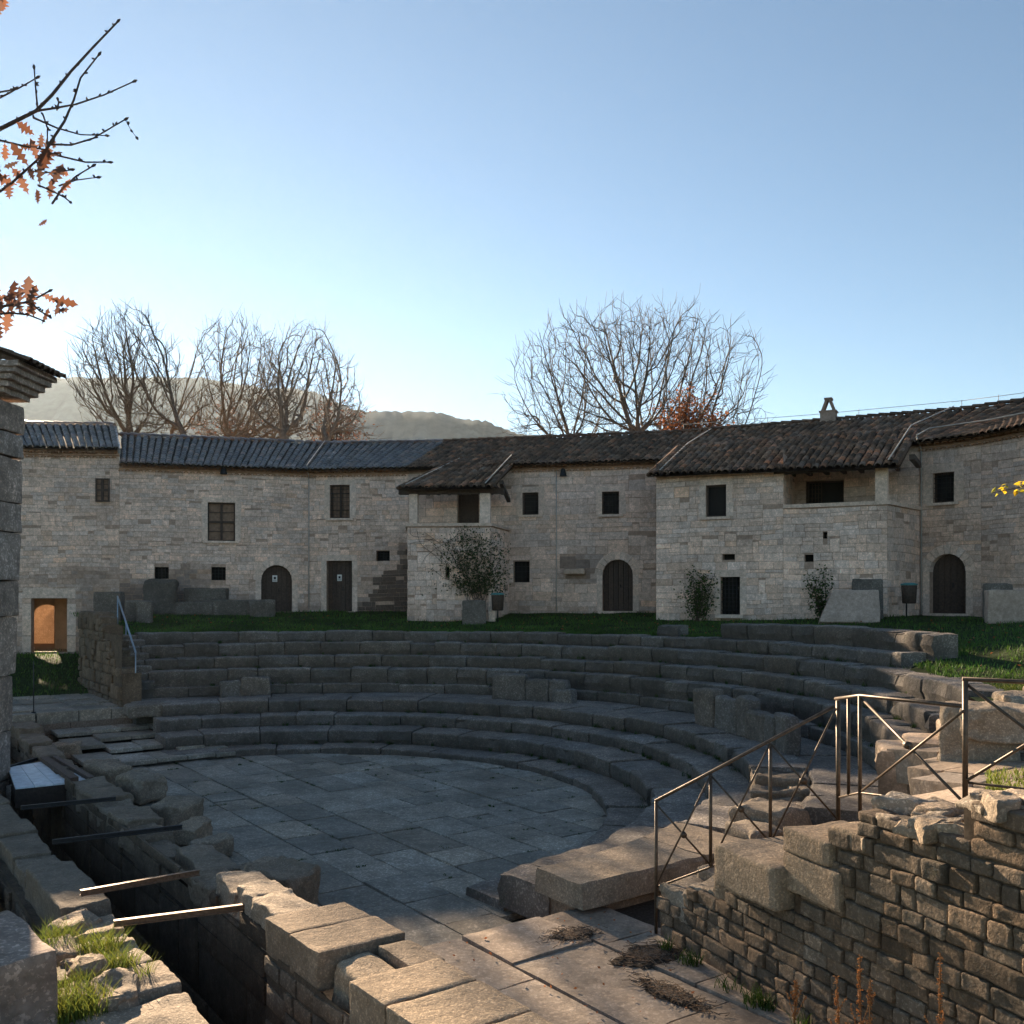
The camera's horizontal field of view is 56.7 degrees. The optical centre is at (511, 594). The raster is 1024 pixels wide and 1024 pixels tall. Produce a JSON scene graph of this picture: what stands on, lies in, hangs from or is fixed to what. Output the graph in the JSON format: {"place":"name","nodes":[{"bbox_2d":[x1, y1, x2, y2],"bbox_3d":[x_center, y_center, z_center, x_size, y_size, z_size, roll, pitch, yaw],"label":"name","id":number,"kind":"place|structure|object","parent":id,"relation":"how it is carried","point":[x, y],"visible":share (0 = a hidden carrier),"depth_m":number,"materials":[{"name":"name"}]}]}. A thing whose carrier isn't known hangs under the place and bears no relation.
{"place":"outdoors","nodes":[
{"label":"outdoors","id":0,"kind":"place"},
{"bbox_2d":[8,653,87,696],"bbox_3d":[-17.843,2.763,34.652,22.000,1.012,14.000,0,0,-36],"label":"grass hollow","id":1,"kind":"object","parent":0,"point":[64,669],"depth_m":31.65,"materials":[{"name":"green plant"}]},
{"bbox_2d":[9,649,90,696],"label":"grass","id":2,"kind":"structure","parent":0,"point":[32,655],"depth_m":32.26,"materials":[{"name":"green plant"}]},
{"bbox_2d":[12,693,125,724],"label":"landing paving","id":3,"kind":"structure","parent":0,"point":[52,709],"depth_m":26.48,"materials":[{"name":"stone"}]},
{"bbox_2d":[31,661,35,712],"bbox_3d":[-12.754,2.465,25.280,0.111,1.390,0.111,0,0,0],"label":"marker post","id":4,"kind":"object","parent":3,"relation":"on","point":[33,688],"visible":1,"depth_m":25.27,"materials":[{"name":"metal"}]},
{"bbox_2d":[77,611,140,706],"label":"rubble wall","id":5,"kind":"structure","parent":3,"relation":"on","point":[106,663],"depth_m":28.61,"materials":[{"name":"stone"}]},
{"bbox_2d":[6,716,159,766],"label":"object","id":6,"kind":"object","parent":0,"point":[47,728],"visible":0.12,"depth_m":25.76,"materials":[{"name":"stone"}]},
{"bbox_2d":[52,740,81,758],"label":"fallen block","id":7,"kind":"object","parent":6,"relation":"on","point":[69,749],"depth_m":23.50,"materials":[{"name":"stone"}]},
{"bbox_2d":[51,723,235,765],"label":"side passage paving","id":8,"kind":"structure","parent":0,"point":[95,741],"depth_m":24.32,"materials":[{"name":"stone"}]},
{"bbox_2d":[12,377,363,460],"bbox_3d":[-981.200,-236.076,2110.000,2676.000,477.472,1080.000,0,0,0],"label":"hill","id":9,"kind":"structure","parent":0,"point":[57,401],"depth_m":1958.86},
{"bbox_2d":[10,756,525,1014],"bbox_3d":[-3.490,4.250,20.852,11.000,0.001,21.200,0,0,-36],"label":"soil bed","id":10,"kind":"object","parent":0,"point":[328,994],"depth_m":13.04,"materials":[{"name":"brown soil"}]},
{"bbox_2d":[123,623,1005,918],"bbox_3d":[-0.450,2.708,23.638,14.398,3.904,24.272,0,0,-40],"label":"theatre seating","id":11,"kind":"object","parent":10,"relation":"on","point":[609,863],"visible":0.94,"depth_m":24.20,"materials":[{"name":"stone"}]},
{"bbox_2d":[117,596,135,672],"bbox_3d":[-11.859,1.448,29.095,0.071,2.825,4.810,0,0,-28],"label":"stair handrail","id":12,"kind":"object","parent":11,"relation":"on","point":[126,625],"visible":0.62,"depth_m":29.08,"materials":[{"name":"metal"}]},
{"bbox_2d":[79,753,605,946],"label":"orchestra floor","id":13,"kind":"structure","parent":0,"point":[400,881],"depth_m":17.32,"materials":[{"name":"stone"}]},
{"bbox_2d":[83,758,132,784],"bbox_3d":[-8.828,3.904,20.668,0.962,0.594,0.800,0,0,38],"label":"fallen block","id":14,"kind":"object","parent":13,"relation":"on","point":[109,769],"depth_m":20.41,"materials":[{"name":"stone"}]},
{"bbox_2d":[115,768,167,805],"bbox_3d":[-7.486,3.863,19.077,0.906,0.601,0.851,0,0,26],"label":"fallen block","id":15,"kind":"object","parent":13,"relation":"on","point":[142,786],"depth_m":18.87,"materials":[{"name":"stone"}]},
{"bbox_2d":[150,795,203,825],"bbox_3d":[-6.034,3.942,17.163,0.679,0.566,0.776,0,0,35],"label":"fallen block","id":16,"kind":"object","parent":13,"relation":"on","point":[175,810],"depth_m":16.96,"materials":[{"name":"stone"}]},
{"bbox_2d":[173,816,212,846],"bbox_3d":[-5.319,3.974,15.819,0.433,0.441,0.677,0,0,15],"label":"fallen block","id":17,"kind":"object","parent":13,"relation":"on","point":[195,827],"depth_m":15.69,"materials":[{"name":"stone"}]},
{"bbox_2d":[190,832,233,855],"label":"fallen block","id":18,"kind":"object","parent":13,"relation":"on","point":[222,843],"depth_m":14.92,"materials":[{"name":"stone"}]},
{"bbox_2d":[237,856,276,870],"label":"fallen block","id":19,"kind":"object","parent":13,"relation":"on","point":[262,860],"depth_m":13.53,"materials":[{"name":"stone"}]},
{"bbox_2d":[243,855,320,903],"bbox_3d":[-3.099,3.907,12.749,0.908,0.619,0.797,0,0,30],"label":"fallen block","id":20,"kind":"object","parent":13,"relation":"on","point":[300,879],"depth_m":12.67,"materials":[{"name":"stone"}]},
{"bbox_2d":[298,410,530,442],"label":"hill","id":21,"kind":"structure","parent":0,"point":[411,425],"depth_m":1121.80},
{"bbox_2d":[0,0,1023,437],"label":"sky","id":22,"kind":"structure","parent":0,"point":[427,181],"materials":[{"name":"blue"}]},
{"bbox_2d":[71,609,1023,701],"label":"grass bank","id":23,"kind":"structure","parent":0,"point":[995,653],"depth_m":31.55,"materials":[{"name":"green plant"}]},
{"bbox_2d":[93,592,124,621],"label":"stone block","id":24,"kind":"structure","parent":23,"relation":"on","point":[105,601],"depth_m":33.39,"materials":[{"name":"grey stone"}]},
{"bbox_2d":[124,600,136,621],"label":"stone block","id":25,"kind":"object","parent":23,"relation":"on","point":[130,610],"depth_m":33.10,"materials":[{"name":"stone"}]},
{"bbox_2d":[136,600,153,622],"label":"stone block","id":26,"kind":"object","parent":23,"relation":"on","point":[145,609],"depth_m":32.81,"materials":[{"name":"grey stone"}]},
{"bbox_2d":[143,578,178,614],"bbox_3d":[-13.328,0.122,36.016,1.302,1.468,0.715,0,0,-10],"label":"stone block","id":27,"kind":"object","parent":23,"relation":"on","point":[162,594],"depth_m":35.74,"materials":[{"name":"grey stone"}]},
{"bbox_2d":[173,602,212,614],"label":"stone block","id":28,"kind":"object","parent":23,"relation":"on","point":[197,608],"depth_m":35.98,"materials":[{"name":"grey stone"}]},
{"bbox_2d":[184,588,228,601],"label":"stone block","id":29,"kind":"object","parent":28,"relation":"on","point":[199,594],"depth_m":36.71,"materials":[{"name":"grey stone"}]},
{"bbox_2d":[210,600,249,614],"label":"stone block","id":30,"kind":"object","parent":23,"relation":"on","point":[229,607],"depth_m":36.24,"materials":[{"name":"grey stone"}]},
{"bbox_2d":[248,599,275,616],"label":"stone block","id":31,"kind":"object","parent":23,"relation":"on","point":[263,608],"depth_m":36.02,"materials":[{"name":"grey stone"}]},
{"bbox_2d":[462,600,485,624],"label":"stone block","id":32,"kind":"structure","parent":23,"relation":"on","point":[473,611],"depth_m":33.62,"materials":[{"name":"grey stone"}]},
{"bbox_2d":[488,588,495,621],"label":"stone block","id":33,"kind":"object","parent":23,"relation":"on","point":[491,614],"depth_m":34.48,"materials":[{"name":"stone"}]},
{"bbox_2d":[491,593,504,621],"bbox_3d":[-0.513,0.469,34.000,0.500,1.060,0.487,0,0,0],"label":"litter bin","id":34,"kind":"object","parent":23,"relation":"on","point":[497,602],"visible":0.98,"depth_m":33.82,"materials":[{"name":"metal"}]},
{"bbox_2d":[673,565,722,621],"bbox_3d":[6.276,0.031,32.044,1.685,2.072,0.858,0,0,0],"label":"shrub","id":35,"kind":"object","parent":23,"relation":"on","point":[697,612],"visible":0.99,"depth_m":31.95,"materials":[{"name":"green plant"}]},
{"bbox_2d":[802,564,833,619],"bbox_3d":[9.749,0.039,30.194,1.060,2.054,0.735,0,0,0],"label":"shrub","id":36,"kind":"object","parent":23,"relation":"on","point":[819,602],"visible":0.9,"depth_m":30.15,"materials":[{"name":"green plant"}]},
{"bbox_2d":[818,590,879,623],"bbox_3d":[10.224,0.408,28.800,1.785,1.107,0.727,0,0,16],"label":"stone block","id":37,"kind":"object","parent":23,"relation":"on","point":[846,606],"depth_m":28.63,"materials":[{"name":"stone"}]},
{"bbox_2d":[852,579,883,618],"bbox_3d":[11.026,0.182,29.399,0.929,1.359,0.558,0,0,17],"label":"stone block","id":38,"kind":"object","parent":23,"relation":"on","point":[867,584],"depth_m":29.35,"materials":[{"name":"grey stone"}]},
{"bbox_2d":[900,583,917,616],"bbox_3d":[12.272,0.170,29.300,0.500,1.060,0.487,0,0,0],"label":"litter bin","id":39,"kind":"object","parent":23,"relation":"on","point":[909,592],"visible":0.98,"depth_m":29.13,"materials":[{"name":"metal"}]},
{"bbox_2d":[874,686,1023,794],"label":"stone steps","id":40,"kind":"structure","parent":23,"relation":"on","point":[994,734],"depth_m":11.99,"materials":[{"name":"stone"}]},
{"bbox_2d":[982,583,1012,618],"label":"stone block","id":41,"kind":"object","parent":23,"relation":"on","point":[998,586],"depth_m":26.40,"materials":[{"name":"grey stone"}]},
{"bbox_2d":[984,589,1023,623],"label":"stone block","id":42,"kind":"object","parent":23,"relation":"on","point":[1006,606],"depth_m":25.27,"materials":[{"name":"stone"}]},
{"bbox_2d":[984,683,1023,790],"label":"grass","id":43,"kind":"structure","parent":23,"relation":"on","point":[993,778],"depth_m":8.91,"materials":[{"name":"green plant"}]},
{"bbox_2d":[155,640,959,877],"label":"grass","id":44,"kind":"structure","parent":0,"point":[650,757],"depth_m":22.09,"materials":[{"name":"green plant"}]},
{"bbox_2d":[123,610,1021,1023],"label":"fallen leaves","id":45,"kind":"object","parent":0,"point":[599,924],"visible":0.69,"depth_m":23.88,"materials":[{"name":"orange plant"}]},
{"bbox_2d":[423,906,800,1023],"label":"path","id":46,"kind":"structure","parent":0,"point":[517,951],"depth_m":9.26,"materials":[{"name":"stone"}]},
{"bbox_2d":[536,923,606,947],"bbox_3d":[0.626,3.689,10.267,0.568,0.028,0.854,0,0,35],"label":"soil patch","id":47,"kind":"object","parent":46,"relation":"on","point":[578,933],"visible":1,"depth_m":10.29,"materials":[{"name":"brown soil"}]},
{"bbox_2d":[604,935,693,969],"bbox_3d":[1.461,3.689,9.763,1.031,0.028,0.945,0,0,0],"label":"soil patch","id":48,"kind":"object","parent":46,"relation":"on","point":[645,956],"visible":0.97,"depth_m":9.66,"materials":[{"name":"brown soil"}]},
{"bbox_2d":[626,969,728,1015],"bbox_3d":[1.482,3.689,8.768,0.436,0.028,1.231,0,0,-34],"label":"soil patch","id":49,"kind":"object","parent":46,"relation":"on","point":[666,992],"visible":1,"depth_m":8.74,"materials":[{"name":"brown soil"}]},
{"bbox_2d":[653,933,812,1023],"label":"grass","id":50,"kind":"structure","parent":46,"relation":"on","point":[755,998],"depth_m":8.65,"materials":[{"name":"green plant"}]},
{"bbox_2d":[654,700,839,933],"bbox_3d":[2.481,2.428,10.099,1.927,2.649,0.079,0,0,16],"label":"metal railing","id":51,"kind":"object","parent":46,"relation":"on","point":[740,808],"visible":0.91,"depth_m":10.09,"materials":[{"name":"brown metal"}]},
{"bbox_2d":[785,980,806,1023],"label":"dry weed","id":52,"kind":"object","parent":46,"relation":"on","point":[795,998],"visible":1,"depth_m":7.90,"materials":[{"name":"plant"}]},
{"bbox_2d":[827,976,848,1023],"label":"dry weed","id":53,"kind":"object","parent":46,"relation":"on","point":[836,1002],"visible":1,"depth_m":7.09,"materials":[{"name":"plant"}]},
{"bbox_2d":[656,788,1023,1023],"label":"rubble wall","id":54,"kind":"structure","parent":46,"relation":"on","point":[897,891],"depth_m":7.42,"materials":[{"name":"stone"}]},
{"bbox_2d":[834,677,1023,811],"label":"metal railing","id":55,"kind":"object","parent":54,"relation":"on","point":[966,779],"visible":0.86,"depth_m":7.91,"materials":[{"name":"brown metal"}]},
{"bbox_2d":[864,978,875,1023],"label":"dry weed","id":56,"kind":"object","parent":46,"relation":"on","point":[870,999],"visible":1,"depth_m":6.90,"materials":[{"name":"plant"}]},
{"bbox_2d":[923,952,944,1023],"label":"dry weed","id":57,"kind":"object","parent":46,"relation":"on","point":[939,990],"visible":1,"depth_m":6.60,"materials":[{"name":"plant"}]},
{"bbox_2d":[615,900,660,927],"bbox_3d":[3.811,3.800,9.655,8.350,0.001,6.100,0,0,-36],"label":"path bed","id":58,"kind":"object","parent":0,"point":[643,912],"depth_m":11.33,"materials":[{"name":"soil"}]},
{"bbox_2d":[848,956,868,1023],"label":"dry weed","id":59,"kind":"object","parent":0,"point":[858,975],"visible":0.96,"depth_m":7.00,"materials":[{"name":"brown plant"}]},
{"bbox_2d":[887,746,1023,802],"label":"terrace","id":60,"kind":"structure","parent":0,"point":[918,776],"depth_m":11.36,"materials":[{"name":"stone"}]},
{"bbox_2d":[991,481,1023,496],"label":"young tree","id":61,"kind":"object","parent":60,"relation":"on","point":[1015,492],"visible":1,"depth_m":5.40,"materials":[{"name":"yellow plant"}]},
{"label":"ground","id":62,"kind":"structure","parent":0,"visible":0},
{"bbox_2d":[8,420,121,653],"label":"stone house","id":63,"kind":"structure","parent":62,"relation":"on","point":[69,556],"depth_m":36.59,"materials":[{"name":"stone"}]},
{"bbox_2d":[95,478,109,501],"bbox_3d":[-15.828,-4.036,36.658,0.513,0.901,0.110,0,0,-7],"label":"window","id":64,"kind":"structure","parent":63,"relation":"in","point":[102,485],"depth_m":36.65,"materials":[{"name":"brown wood"}]},
{"bbox_2d":[60,298,195,440],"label":"bare tree","id":65,"kind":"object","parent":62,"relation":"on","point":[128,399],"visible":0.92,"depth_m":51.44,"materials":[{"name":"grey plant"}]},
{"bbox_2d":[190,399,270,441],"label":"leafy tree","id":66,"kind":"object","parent":62,"relation":"on","point":[223,425],"visible":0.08,"depth_m":57.90,"materials":[{"name":"brown plant"}]},
{"bbox_2d":[157,308,313,439],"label":"bare tree","id":67,"kind":"object","parent":62,"relation":"on","point":[223,410],"visible":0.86,"depth_m":53.30,"materials":[{"name":"brown plant"}]},
{"bbox_2d":[118,432,444,611],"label":"stone house","id":68,"kind":"structure","parent":62,"relation":"on","point":[297,525],"depth_m":38.40,"materials":[{"name":"stone"}]},
{"bbox_2d":[201,497,240,542],"bbox_3d":[-11.619,-2.960,37.922,1.523,1.823,0.340,0,0,-16],"label":"window","id":69,"kind":"structure","parent":68,"relation":"in","point":[221,523],"depth_m":37.98,"materials":[{"name":"beige stone"}]},
{"bbox_2d":[254,558,299,611],"bbox_3d":[-9.583,-0.377,38.588,1.814,2.215,0.375,0,0,-16],"label":"door","id":70,"kind":"structure","parent":68,"relation":"in","point":[274,582],"depth_m":38.63,"materials":[{"name":"brown wood"}]},
{"bbox_2d":[321,555,356,611],"bbox_3d":[-7.016,-0.458,38.792,1.514,2.307,0.360,0,0,7],"label":"door","id":71,"kind":"structure","parent":68,"relation":"in","point":[342,580],"depth_m":38.85,"materials":[{"name":"brown wood"}]},
{"bbox_2d":[324,479,355,520],"bbox_3d":[-6.991,-3.852,38.709,1.343,1.662,0.340,0,0,7],"label":"window","id":72,"kind":"structure","parent":68,"relation":"in","point":[343,491],"depth_m":38.69,"materials":[{"name":"beige stone"}]},
{"bbox_2d":[223,316,383,443],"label":"bare tree","id":73,"kind":"object","parent":62,"relation":"on","point":[283,433],"visible":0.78,"depth_m":53.96,"materials":[{"name":"brown plant"}]},
{"bbox_2d":[301,380,374,443],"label":"leafy tree","id":74,"kind":"object","parent":62,"relation":"on","point":[339,438],"visible":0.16,"depth_m":57.88,"materials":[{"name":"brown plant"}]},
{"bbox_2d":[396,429,683,621],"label":"stone house","id":75,"kind":"structure","parent":62,"relation":"on","point":[572,517],"depth_m":36.63,"materials":[{"name":"stone"}]},
{"bbox_2d":[410,525,512,601],"bbox_3d":[-1.860,-0.864,34.506,3.813,3.334,0.409,0,0,5],"label":"shrub","id":76,"kind":"object","parent":75,"relation":"attached to","point":[475,588],"visible":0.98,"depth_m":34.49,"materials":[{"name":"green plant"}]},
{"bbox_2d":[459,494,478,522],"bbox_3d":[-1.688,-3.347,37.964,0.882,1.454,0.100,0,0,13],"label":"door","id":77,"kind":"structure","parent":75,"relation":"in","point":[468,504],"depth_m":37.92,"materials":[{"name":"brown wood"}]},
{"bbox_2d":[516,487,543,516],"bbox_3d":[0.740,-3.620,37.200,1.114,1.183,0.340,0,0,13],"label":"window","id":78,"kind":"structure","parent":75,"relation":"in","point":[533,503],"depth_m":37.20,"materials":[{"name":"beige stone"}]},
{"bbox_2d":[596,485,625,516],"bbox_3d":[3.818,-3.578,36.466,1.147,1.184,0.340,0,0,13],"label":"window","id":79,"kind":"structure","parent":75,"relation":"in","point":[614,503],"depth_m":36.47,"materials":[{"name":"beige stone"}]},
{"bbox_2d":[595,552,640,613],"bbox_3d":[4.065,-0.440,36.402,1.764,2.393,0.530,0,0,13],"label":"door","id":80,"kind":"structure","parent":75,"relation":"in","point":[620,594],"depth_m":36.49,"materials":[{"name":"brown wood"}]},
{"bbox_2d":[493,290,776,435],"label":"bare tree","id":81,"kind":"object","parent":62,"relation":"on","point":[639,397],"visible":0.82,"depth_m":50.68,"materials":[{"name":"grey plant"}]},
{"bbox_2d":[649,373,727,433],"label":"leafy tree","id":82,"kind":"object","parent":62,"relation":"on","point":[682,414],"visible":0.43,"depth_m":49.50,"materials":[{"name":"orange plant"}]},
{"bbox_2d":[691,405,739,429],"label":"leafy tree","id":83,"kind":"object","parent":62,"relation":"on","point":[704,425],"visible":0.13,"depth_m":49.54,"materials":[{"name":"orange plant"}]},
{"bbox_2d":[646,397,961,620],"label":"stone house","id":84,"kind":"structure","parent":62,"relation":"on","point":[759,520],"depth_m":31.80,"materials":[{"name":"stone"}]},
{"bbox_2d":[699,478,732,519],"bbox_3d":[6.927,-3.220,32.110,1.175,1.364,0.340,0,0,27],"label":"window","id":85,"kind":"structure","parent":84,"relation":"in","point":[718,495],"depth_m":32.17,"materials":[{"name":"beige stone"}]},
{"bbox_2d":[714,570,746,617],"bbox_3d":[7.356,-0.020,31.886,1.095,1.617,0.530,0,0,27],"label":"door","id":86,"kind":"structure","parent":84,"relation":"in","point":[734,597],"depth_m":31.96,"materials":[{"name":"stone"}]},
{"bbox_2d":[807,480,843,503],"bbox_3d":[11.035,-3.544,33.365,1.276,0.880,0.100,0,0,27],"label":"window","id":87,"kind":"structure","parent":84,"relation":"in","point":[832,491],"depth_m":33.33,"materials":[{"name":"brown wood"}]},
{"bbox_2d":[683,392,1023,616],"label":"stone house","id":88,"kind":"structure","parent":62,"relation":"on","point":[971,524],"depth_m":30.68,"materials":[{"name":"stone"}]},
{"bbox_2d":[923,461,963,505],"bbox_3d":[14.253,-3.623,31.250,0.340,1.373,1.343,0,0,-41],"label":"window","id":89,"kind":"structure","parent":88,"relation":"in","point":[949,487],"depth_m":31.28,"materials":[{"name":"beige stone"}]},
{"bbox_2d":[922,545,974,615],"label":"door","id":90,"kind":"structure","parent":88,"relation":"in","point":[952,585],"depth_m":31.26,"materials":[{"name":"brown wood"}]},
{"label":"earth bank","id":91,"kind":"structure","parent":0,"visible":0},
{"bbox_2d":[0,911,57,1023],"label":"stone block","id":92,"kind":"structure","parent":91,"relation":"on","point":[28,983],"depth_m":8.40,"materials":[{"name":"grey stone"}]},
{"bbox_2d":[42,934,79,966],"bbox_3d":[-4.826,3.880,10.157,0.342,0.325,0.653,0,0,-33],"label":"rock","id":93,"kind":"object","parent":91,"relation":"on","point":[68,951],"visible":0.3,"depth_m":10.02,"materials":[{"name":"stone"}]},
{"bbox_2d":[57,966,69,987],"bbox_3d":[-4.499,3.876,9.352,0.383,0.313,0.545,0,0,-17],"label":"rock","id":94,"kind":"object","parent":91,"relation":"on","point":[62,968],"visible":0.07,"depth_m":9.34,"materials":[{"name":"stone"}]},
{"bbox_2d":[0,0,138,337],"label":"oak tree","id":95,"kind":"object","parent":91,"relation":"on","point":[30,290],"visible":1,"depth_m":4.29,"materials":[{"name":"brown plant"}]},
{"bbox_2d":[58,979,90,1022],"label":"rock","id":96,"kind":"object","parent":91,"relation":"on","point":[84,985],"visible":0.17,"depth_m":8.99,"materials":[{"name":"stone"}]},
{"bbox_2d":[60,953,110,981],"bbox_3d":[-4.315,3.855,9.593,0.491,0.473,0.751,0,0,-40],"label":"rock","id":97,"kind":"object","parent":91,"relation":"on","point":[93,959],"visible":0.42,"depth_m":9.43,"materials":[{"name":"stone"}]},
{"label":"trench floor","id":98,"kind":"structure","parent":0,"visible":0},
{"bbox_2d":[0,794,208,1023],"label":"trench wall","id":99,"kind":"structure","parent":98,"relation":"on","point":[37,879],"depth_m":11.66,"materials":[{"name":"stone"}]},
{"bbox_2d":[0,346,65,822],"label":"stone pier","id":100,"kind":"structure","parent":99,"relation":"on","point":[24,378],"depth_m":19.77,"materials":[{"name":"stone"}]},
{"bbox_2d":[45,907,102,937],"bbox_3d":[-5.019,3.867,10.890,0.520,0.373,0.574,0,0,37],"label":"rock","id":101,"kind":"object","parent":99,"relation":"on","point":[81,913],"visible":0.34,"depth_m":10.85,"materials":[{"name":"stone"}]},
{"bbox_2d":[32,914,158,1023],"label":"grass","id":102,"kind":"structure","parent":99,"relation":"on","point":[66,1012],"depth_m":9.50,"materials":[{"name":"green plant"}]},
{"bbox_2d":[88,967,140,1012],"bbox_3d":[-3.806,3.873,9.081,0.483,0.408,0.670,0,0,-31],"label":"rock","id":103,"kind":"object","parent":99,"relation":"on","point":[125,995],"visible":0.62,"depth_m":9.03,"materials":[{"name":"stone"}]},
{"bbox_2d":[9,720,552,1023],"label":"trench wall","id":104,"kind":"structure","parent":98,"relation":"on","point":[300,954],"depth_m":11.01,"materials":[{"name":"stone"}]},
{"bbox_2d":[10,757,37,766],"bbox_3d":[-10.821,3.740,21.484,0.056,0.072,2.096,0,0,3],"label":"metal bar","id":105,"kind":"object","parent":104,"relation":"on","point":[27,761],"visible":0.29,"depth_m":21.15,"materials":[{"name":"metal"}]},
{"bbox_2d":[8,755,94,807],"bbox_3d":[-9.990,3.920,20.020,1.429,0.561,2.916,0,0,-40],"label":"board cover","id":106,"kind":"object","parent":104,"relation":"on","point":[41,781],"visible":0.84,"depth_m":19.34,"materials":[{"name":"white wood"}]},
{"bbox_2d":[21,796,115,809],"bbox_3d":[-7.854,3.700,16.828,1.542,0.092,0.056,0,0,-34],"label":"metal bar","id":107,"kind":"object","parent":104,"relation":"on","point":[65,803],"visible":1,"depth_m":16.80,"materials":[{"name":"grey metal"}]},
{"bbox_2d":[52,824,182,844],"bbox_3d":[-6.103,3.725,14.740,1.899,0.102,0.056,0,0,-34],"label":"metal bar","id":108,"kind":"object","parent":104,"relation":"on","point":[114,834],"visible":1,"depth_m":14.70,"materials":[{"name":"grey metal"}]},
{"bbox_2d":[80,869,199,896],"bbox_3d":[-4.621,3.600,11.862,0.056,0.152,1.531,0,0,43],"label":"metal bar","id":109,"kind":"object","parent":104,"relation":"on","point":[133,883],"visible":1,"depth_m":11.80,"materials":[{"name":"metal"}]},
{"bbox_2d":[114,903,244,926],"bbox_3d":[-3.761,3.660,10.836,1.456,0.072,0.056,0,0,-23],"label":"metal bar","id":110,"kind":"object","parent":104,"relation":"on","point":[129,921],"visible":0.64,"depth_m":10.80,"materials":[{"name":"metal"}]}
]}

